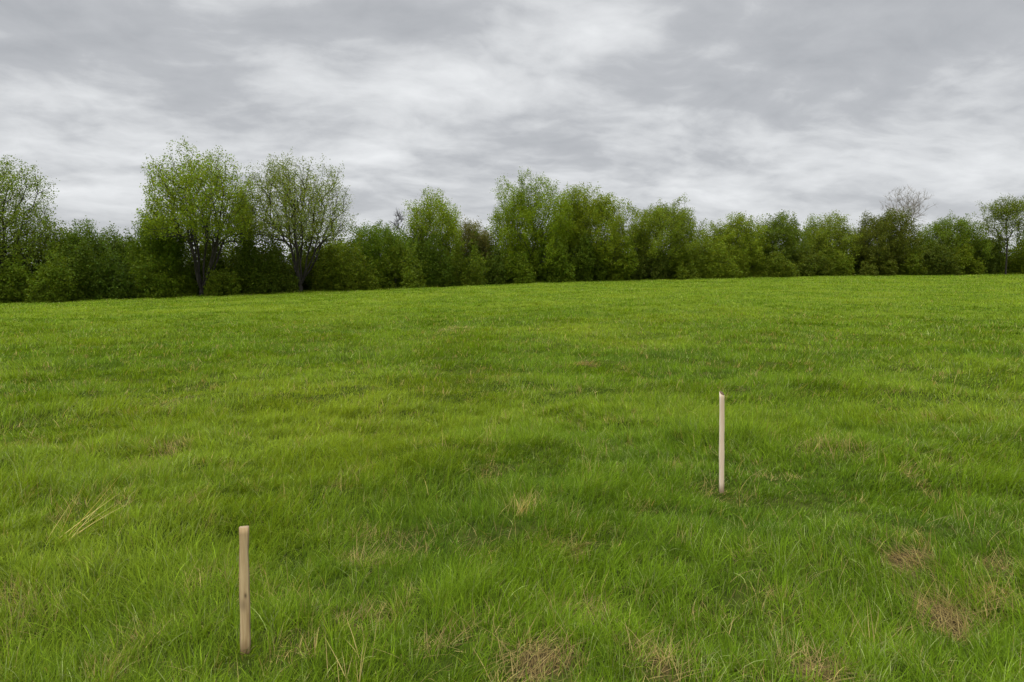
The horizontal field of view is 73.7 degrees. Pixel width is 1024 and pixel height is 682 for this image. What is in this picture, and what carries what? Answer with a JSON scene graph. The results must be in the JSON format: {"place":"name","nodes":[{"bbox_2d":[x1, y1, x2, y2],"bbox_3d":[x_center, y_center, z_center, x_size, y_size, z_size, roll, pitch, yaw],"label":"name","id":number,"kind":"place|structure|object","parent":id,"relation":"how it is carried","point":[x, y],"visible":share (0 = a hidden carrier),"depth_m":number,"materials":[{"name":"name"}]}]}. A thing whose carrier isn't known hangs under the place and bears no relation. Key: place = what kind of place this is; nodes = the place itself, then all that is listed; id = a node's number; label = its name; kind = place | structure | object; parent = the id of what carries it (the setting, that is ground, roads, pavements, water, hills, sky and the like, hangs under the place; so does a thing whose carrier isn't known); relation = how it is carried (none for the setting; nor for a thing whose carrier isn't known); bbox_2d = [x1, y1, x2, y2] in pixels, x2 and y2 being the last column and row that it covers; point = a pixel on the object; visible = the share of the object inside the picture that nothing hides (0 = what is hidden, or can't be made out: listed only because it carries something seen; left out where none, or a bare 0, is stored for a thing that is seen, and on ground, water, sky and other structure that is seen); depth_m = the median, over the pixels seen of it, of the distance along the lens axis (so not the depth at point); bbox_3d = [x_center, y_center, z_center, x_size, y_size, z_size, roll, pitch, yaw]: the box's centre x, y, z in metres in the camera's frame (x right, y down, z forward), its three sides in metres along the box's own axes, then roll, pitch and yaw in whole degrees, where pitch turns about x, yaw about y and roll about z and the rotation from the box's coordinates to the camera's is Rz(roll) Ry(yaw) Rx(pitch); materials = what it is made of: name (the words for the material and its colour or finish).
{"place":"outdoors","nodes":[
{"label":"outdoors","id":0,"kind":"place"},
{"bbox_2d":[216,625,271,665],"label":"grass","id":1,"kind":"structure","parent":0,"point":[252,652],"depth_m":3.09,"materials":[{"name":"green plant"}]},
{"bbox_2d":[0,258,1023,681],"bbox_3d":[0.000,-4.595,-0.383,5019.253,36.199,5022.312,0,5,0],"label":"ground","id":2,"kind":"structure","parent":0,"point":[732,602],"depth_m":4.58,"materials":[{"name":"green plant"}]},
{"bbox_2d":[0,234,33,302],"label":"shrub","id":3,"kind":"object","parent":2,"relation":"on","point":[13,271],"visible":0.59,"depth_m":57.75,"materials":[{"name":"green plant"}]},
{"bbox_2d":[0,154,71,298],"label":"tall tree","id":4,"kind":"object","parent":2,"relation":"on","point":[23,225],"visible":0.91,"depth_m":60.47,"materials":[{"name":"green plant"}]},
{"bbox_2d":[0,240,78,302],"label":"shrub","id":5,"kind":"object","parent":2,"relation":"on","point":[53,285],"visible":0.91,"depth_m":57.35,"materials":[{"name":"green plant"}]},
{"bbox_2d":[39,224,104,301],"bbox_3d":[-39.050,-6.791,60.958,5.860,7.249,5.282,-3,6,-30],"label":"shrub","id":6,"kind":"object","parent":2,"relation":"on","point":[76,262],"visible":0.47,"depth_m":60.47,"materials":[{"name":"green plant"}]},
{"bbox_2d":[41,215,116,266],"bbox_3d":[-41.702,-7.918,65.473,6.277,8.289,7.899,-5,7,-44],"label":"leafy tree","id":7,"kind":"object","parent":2,"relation":"on","point":[74,238],"visible":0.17,"depth_m":64.08,"materials":[{"name":"green plant"}]},
{"bbox_2d":[45,469,133,544],"bbox_3d":[-2.712,1.028,4.479,0.605,0.514,0.165,-3,6,-36],"label":"dry grass tuft","id":8,"kind":"object","parent":2,"relation":"on","point":[84,518],"visible":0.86,"depth_m":4.42,"materials":[{"name":"plant"}]},
{"bbox_2d":[81,239,142,299],"bbox_3d":[-36.140,-6.231,61.931,5.398,5.831,5.074,-3,6,-31],"label":"shrub","id":9,"kind":"object","parent":2,"relation":"on","point":[110,285],"visible":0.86,"depth_m":61.10,"materials":[{"name":"green plant"}]},
{"bbox_2d":[83,221,140,274],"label":"leafy tree","id":10,"kind":"object","parent":2,"relation":"on","point":[117,245],"visible":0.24,"depth_m":65.42,"materials":[{"name":"green plant"}]},
{"bbox_2d":[123,226,167,298],"bbox_3d":[-33.613,-7.010,63.039,6.483,6.911,4.351,4,7,43],"label":"shrub","id":11,"kind":"object","parent":2,"relation":"on","point":[136,272],"visible":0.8,"depth_m":61.62,"materials":[{"name":"green plant"}]},
{"bbox_2d":[120,209,194,288],"bbox_3d":[-33.502,-8.320,65.161,6.053,8.774,6.295,0,5,0],"label":"leafy tree","id":12,"kind":"object","parent":2,"relation":"on","point":[171,252],"visible":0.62,"depth_m":64.07,"materials":[{"name":"green plant"}]},
{"bbox_2d":[151,434,179,452],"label":"dry grass tuft","id":13,"kind":"object","parent":2,"relation":"on","point":[168,445],"visible":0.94,"depth_m":6.56,"materials":[{"name":"plant"}]},
{"bbox_2d":[142,250,198,297],"bbox_3d":[-32.426,-6.136,64.028,4.858,5.084,4.532,0,5,0],"label":"shrub","id":14,"kind":"object","parent":2,"relation":"on","point":[175,287],"visible":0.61,"depth_m":63.28,"materials":[{"name":"green plant"}]},
{"bbox_2d":[131,136,263,295],"bbox_3d":[-29.408,-11.384,64.282,10.560,15.048,12.011,0,5,0],"label":"tall tree","id":15,"kind":"object","parent":2,"relation":"on","point":[202,220],"visible":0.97,"depth_m":62.59,"materials":[{"name":"green plant"}]},
{"bbox_2d":[201,263,242,296],"bbox_3d":[-27.827,-5.694,65.405,3.572,3.479,3.799,-4,6,-38],"label":"shrub","id":16,"kind":"object","parent":2,"relation":"on","point":[223,285],"visible":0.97,"depth_m":64.61,"materials":[{"name":"green plant"}]},
{"bbox_2d":[239,526,250,654],"bbox_3d":[-1.206,1.183,3.086,0.052,0.706,0.026,-1,5,-8],"label":"wooden stake","id":17,"kind":"object","parent":2,"relation":"on","point":[244,603],"visible":0.84,"depth_m":3.07,"materials":[{"name":"brown wood"}]},
{"bbox_2d":[228,175,261,243],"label":"young tree","id":18,"kind":"object","parent":2,"relation":"on","point":[243,208],"visible":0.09,"depth_m":71.42,"materials":[{"name":"green plant"}]},
{"bbox_2d":[227,231,281,294],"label":"shrub","id":19,"kind":"object","parent":2,"relation":"on","point":[248,271],"visible":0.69,"depth_m":67.11,"materials":[{"name":"green plant"}]},
{"bbox_2d":[250,577,277,603],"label":"dry grass tuft","id":20,"kind":"object","parent":2,"relation":"on","point":[262,591],"visible":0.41,"depth_m":3.59,"materials":[{"name":"green plant"}]},
{"bbox_2d":[254,255,300,293],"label":"shrub","id":21,"kind":"object","parent":2,"relation":"on","point":[273,281],"visible":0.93,"depth_m":67.55,"materials":[{"name":"green plant"}]},
{"bbox_2d":[236,149,358,291],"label":"tall tree","id":22,"kind":"object","parent":2,"relation":"on","point":[288,197],"visible":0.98,"depth_m":67.27,"materials":[{"name":"green plant"}]},
{"bbox_2d":[298,239,345,290],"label":"shrub","id":23,"kind":"object","parent":2,"relation":"on","point":[319,281],"visible":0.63,"depth_m":70.82,"materials":[{"name":"green plant"}]},
{"bbox_2d":[304,236,352,271],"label":"leafy tree","id":24,"kind":"object","parent":2,"relation":"on","point":[336,242],"visible":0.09,"depth_m":76.25,"materials":[{"name":"green plant"}]},
{"bbox_2d":[325,618,377,681],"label":"dry grass tuft","id":25,"kind":"object","parent":2,"relation":"on","point":[349,656],"visible":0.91,"depth_m":2.90,"materials":[{"name":"green plant"}]},
{"bbox_2d":[323,234,381,290],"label":"shrub","id":26,"kind":"object","parent":2,"relation":"on","point":[356,275],"visible":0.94,"depth_m":71.07,"materials":[{"name":"green plant"}]},
{"bbox_2d":[346,219,412,286],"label":"leafy tree","id":27,"kind":"object","parent":2,"relation":"on","point":[375,240],"visible":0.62,"depth_m":75.64,"materials":[{"name":"green plant"}]},
{"bbox_2d":[361,233,429,288],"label":"shrub","id":28,"kind":"object","parent":2,"relation":"on","point":[409,272],"visible":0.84,"depth_m":74.60,"materials":[{"name":"green plant"}]},
{"bbox_2d":[388,207,405,233],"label":"bare tree","id":29,"kind":"object","parent":2,"relation":"on","point":[401,218],"visible":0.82,"depth_m":83.01,"materials":[{"name":"grey plant"}]},
{"bbox_2d":[401,227,431,261],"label":"leafy tree","id":30,"kind":"object","parent":2,"relation":"on","point":[421,230],"visible":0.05,"depth_m":81.63,"materials":[{"name":"green plant"}]},
{"bbox_2d":[399,185,464,258],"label":"leafy tree","id":31,"kind":"object","parent":2,"relation":"on","point":[448,220],"visible":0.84,"depth_m":81.10,"materials":[{"name":"green plant"}]},
{"bbox_2d":[409,220,458,286],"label":"shrub","id":32,"kind":"object","parent":2,"relation":"on","point":[430,264],"visible":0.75,"depth_m":77.84,"materials":[{"name":"green plant"}]},
{"bbox_2d":[433,232,490,286],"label":"shrub","id":33,"kind":"object","parent":2,"relation":"on","point":[466,279],"visible":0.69,"depth_m":79.27,"materials":[{"name":"green plant"}]},
{"bbox_2d":[450,214,493,261],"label":"leafy tree","id":34,"kind":"object","parent":2,"relation":"on","point":[468,234],"visible":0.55,"depth_m":85.33,"materials":[{"name":"green plant"}]},
{"bbox_2d":[463,229,507,284],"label":"shrub","id":35,"kind":"object","parent":2,"relation":"on","point":[496,276],"visible":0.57,"depth_m":82.59,"materials":[{"name":"green plant"}]},
{"bbox_2d":[0,205,1023,295],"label":"woodland","id":36,"kind":"object","parent":2,"relation":"on","point":[222,260],"visible":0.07,"depth_m":74.78,"materials":[{"name":"green plant"}]},
{"bbox_2d":[492,241,538,283],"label":"shrub","id":37,"kind":"object","parent":2,"relation":"on","point":[520,272],"visible":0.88,"depth_m":82.58,"materials":[{"name":"green plant"}]},
{"bbox_2d":[499,489,537,515],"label":"dry grass tuft","id":38,"kind":"object","parent":2,"relation":"on","point":[521,509],"visible":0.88,"depth_m":4.61,"materials":[{"name":"beige plant"}]},
{"bbox_2d":[485,169,577,277],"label":"leafy tree","id":39,"kind":"object","parent":2,"relation":"on","point":[516,202],"visible":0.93,"depth_m":84.95,"materials":[{"name":"green plant"}]},
{"bbox_2d":[532,231,576,282],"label":"shrub","id":40,"kind":"object","parent":2,"relation":"on","point":[557,269],"visible":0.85,"depth_m":84.71,"materials":[{"name":"green plant"}]},
{"bbox_2d":[554,181,592,254],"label":"leafy tree","id":41,"kind":"object","parent":2,"relation":"on","point":[571,204],"visible":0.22,"depth_m":90.91,"materials":[{"name":"green plant"}]},
{"bbox_2d":[568,448,598,472],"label":"dry grass tuft","id":42,"kind":"object","parent":2,"relation":"on","point":[588,461],"visible":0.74,"depth_m":5.54,"materials":[{"name":"green plant"}]},
{"bbox_2d":[565,228,607,281],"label":"shrub","id":43,"kind":"object","parent":2,"relation":"on","point":[585,258],"visible":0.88,"depth_m":86.85,"materials":[{"name":"green plant"}]},
{"bbox_2d":[558,182,643,276],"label":"leafy tree","id":44,"kind":"object","parent":2,"relation":"on","point":[597,212],"visible":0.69,"depth_m":88.80,"materials":[{"name":"green plant"}]},
{"bbox_2d":[592,228,639,280],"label":"shrub","id":45,"kind":"object","parent":2,"relation":"on","point":[623,269],"visible":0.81,"depth_m":88.34,"materials":[{"name":"green plant"}]},
{"bbox_2d":[626,246,671,279],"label":"shrub","id":46,"kind":"object","parent":2,"relation":"on","point":[658,266],"visible":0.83,"depth_m":90.34,"materials":[{"name":"green plant"}]},
{"bbox_2d":[624,194,713,274],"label":"leafy tree","id":47,"kind":"object","parent":2,"relation":"on","point":[683,232],"visible":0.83,"depth_m":91.76,"materials":[{"name":"green plant"}]},
{"bbox_2d":[649,243,705,279],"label":"shrub","id":48,"kind":"object","parent":2,"relation":"on","point":[686,270],"visible":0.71,"depth_m":91.40,"materials":[{"name":"green plant"}]},
{"bbox_2d":[690,236,742,278],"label":"shrub","id":49,"kind":"object","parent":2,"relation":"on","point":[711,264],"visible":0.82,"depth_m":93.13,"materials":[{"name":"green plant"}]},
{"bbox_2d":[719,391,724,492],"bbox_3d":[1.575,0.818,5.131,0.056,0.898,0.030,-1,5,-14],"label":"wooden stake","id":50,"kind":"object","parent":2,"relation":"on","point":[721,438],"visible":0.88,"depth_m":5.12,"materials":[{"name":"brown wood"}]},
{"bbox_2d":[707,479,738,498],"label":"grass","id":51,"kind":"structure","parent":2,"relation":"on","point":[720,490],"depth_m":5.17,"materials":[{"name":"green plant"}]},
{"bbox_2d":[691,211,772,268],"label":"leafy tree","id":52,"kind":"object","parent":2,"relation":"on","point":[732,236],"visible":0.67,"depth_m":96.97,"materials":[{"name":"green plant"}]},
{"bbox_2d":[723,243,771,277],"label":"shrub","id":53,"kind":"object","parent":2,"relation":"on","point":[745,270],"visible":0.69,"depth_m":96.21,"materials":[{"name":"green plant"}]},
{"bbox_2d":[749,242,801,277],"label":"shrub","id":54,"kind":"object","parent":2,"relation":"on","point":[779,269],"visible":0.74,"depth_m":95.83,"materials":[{"name":"green plant"}]},
{"bbox_2d":[753,209,814,263],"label":"leafy tree","id":55,"kind":"object","parent":2,"relation":"on","point":[786,230],"visible":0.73,"depth_m":99.96,"materials":[{"name":"green plant"}]},
{"bbox_2d":[790,244,834,275],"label":"shrub","id":56,"kind":"object","parent":2,"relation":"on","point":[815,264],"visible":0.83,"depth_m":98.50,"materials":[{"name":"green plant"}]},
{"bbox_2d":[798,213,830,254],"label":"leafy tree","id":57,"kind":"object","parent":2,"relation":"on","point":[811,228],"visible":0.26,"depth_m":105.51,"materials":[{"name":"green plant"}]},
{"bbox_2d":[798,209,862,263],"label":"leafy tree","id":58,"kind":"object","parent":2,"relation":"on","point":[840,236],"visible":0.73,"depth_m":102.11,"materials":[{"name":"green plant"}]},
{"bbox_2d":[814,241,856,275],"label":"shrub","id":59,"kind":"object","parent":2,"relation":"on","point":[843,265],"visible":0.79,"depth_m":100.08,"materials":[{"name":"green plant"}]},
{"bbox_2d":[823,430,878,460],"bbox_3d":[2.964,0.909,5.995,0.488,0.266,0.284,4,6,39],"label":"dry grass tuft","id":60,"kind":"object","parent":2,"relation":"on","point":[849,445],"visible":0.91,"depth_m":6.03,"materials":[{"name":"green plant"}]},
{"bbox_2d":[843,599,888,652],"bbox_3d":[1.562,1.265,3.014,0.258,0.271,0.285,0,5,0],"label":"dry grass tuft","id":61,"kind":"object","parent":2,"relation":"on","point":[868,626],"visible":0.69,"depth_m":3.07,"materials":[{"name":"green plant"}]},
{"bbox_2d":[859,245,898,275],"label":"shrub","id":62,"kind":"object","parent":2,"relation":"on","point":[869,266],"visible":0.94,"depth_m":100.72,"materials":[{"name":"green plant"}]},
{"bbox_2d":[850,206,930,273],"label":"leafy tree","id":63,"kind":"object","parent":2,"relation":"on","point":[879,231],"visible":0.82,"depth_m":101.73,"materials":[{"name":"green plant"}]},
{"bbox_2d":[880,185,936,262],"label":"bare tree","id":64,"kind":"object","parent":2,"relation":"on","point":[906,204],"visible":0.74,"depth_m":105.11,"materials":[{"name":"plant"}]},
{"bbox_2d":[891,242,927,274],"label":"shrub","id":65,"kind":"object","parent":2,"relation":"on","point":[912,266],"visible":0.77,"depth_m":101.59,"materials":[{"name":"green plant"}]},
{"bbox_2d":[919,235,963,274],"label":"shrub","id":66,"kind":"object","parent":2,"relation":"on","point":[933,266],"visible":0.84,"depth_m":102.83,"materials":[{"name":"green plant"}]},
{"bbox_2d":[916,211,994,266],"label":"leafy tree","id":67,"kind":"object","parent":2,"relation":"on","point":[966,233],"visible":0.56,"depth_m":106.05,"materials":[{"name":"green plant"}]},
{"bbox_2d":[939,238,985,274],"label":"shrub","id":68,"kind":"object","parent":2,"relation":"on","point":[966,254],"visible":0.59,"depth_m":104.03,"materials":[{"name":"green plant"}]},
{"bbox_2d":[961,237,1004,274],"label":"shrub","id":69,"kind":"object","parent":2,"relation":"on","point":[990,265],"visible":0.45,"depth_m":106.59,"materials":[{"name":"green plant"}]},
{"bbox_2d":[971,232,1010,265],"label":"leafy tree","id":70,"kind":"object","parent":2,"relation":"on","point":[1000,245],"visible":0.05,"depth_m":109.25,"materials":[{"name":"green plant"}]},
{"bbox_2d":[972,193,1023,273],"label":"leafy tree","id":71,"kind":"object","parent":2,"relation":"on","point":[996,211],"visible":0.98,"depth_m":105.43,"materials":[{"name":"green plant"}]},
{"bbox_2d":[1002,221,1023,273],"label":"shrub","id":72,"kind":"object","parent":2,"relation":"on","point":[1019,268],"visible":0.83,"depth_m":109.48,"materials":[{"name":"green plant"}]},
{"bbox_2d":[0,0,1023,263],"label":"sky","id":73,"kind":"structure","parent":0,"point":[804,108],"materials":[{"name":"grey"}]}
]}

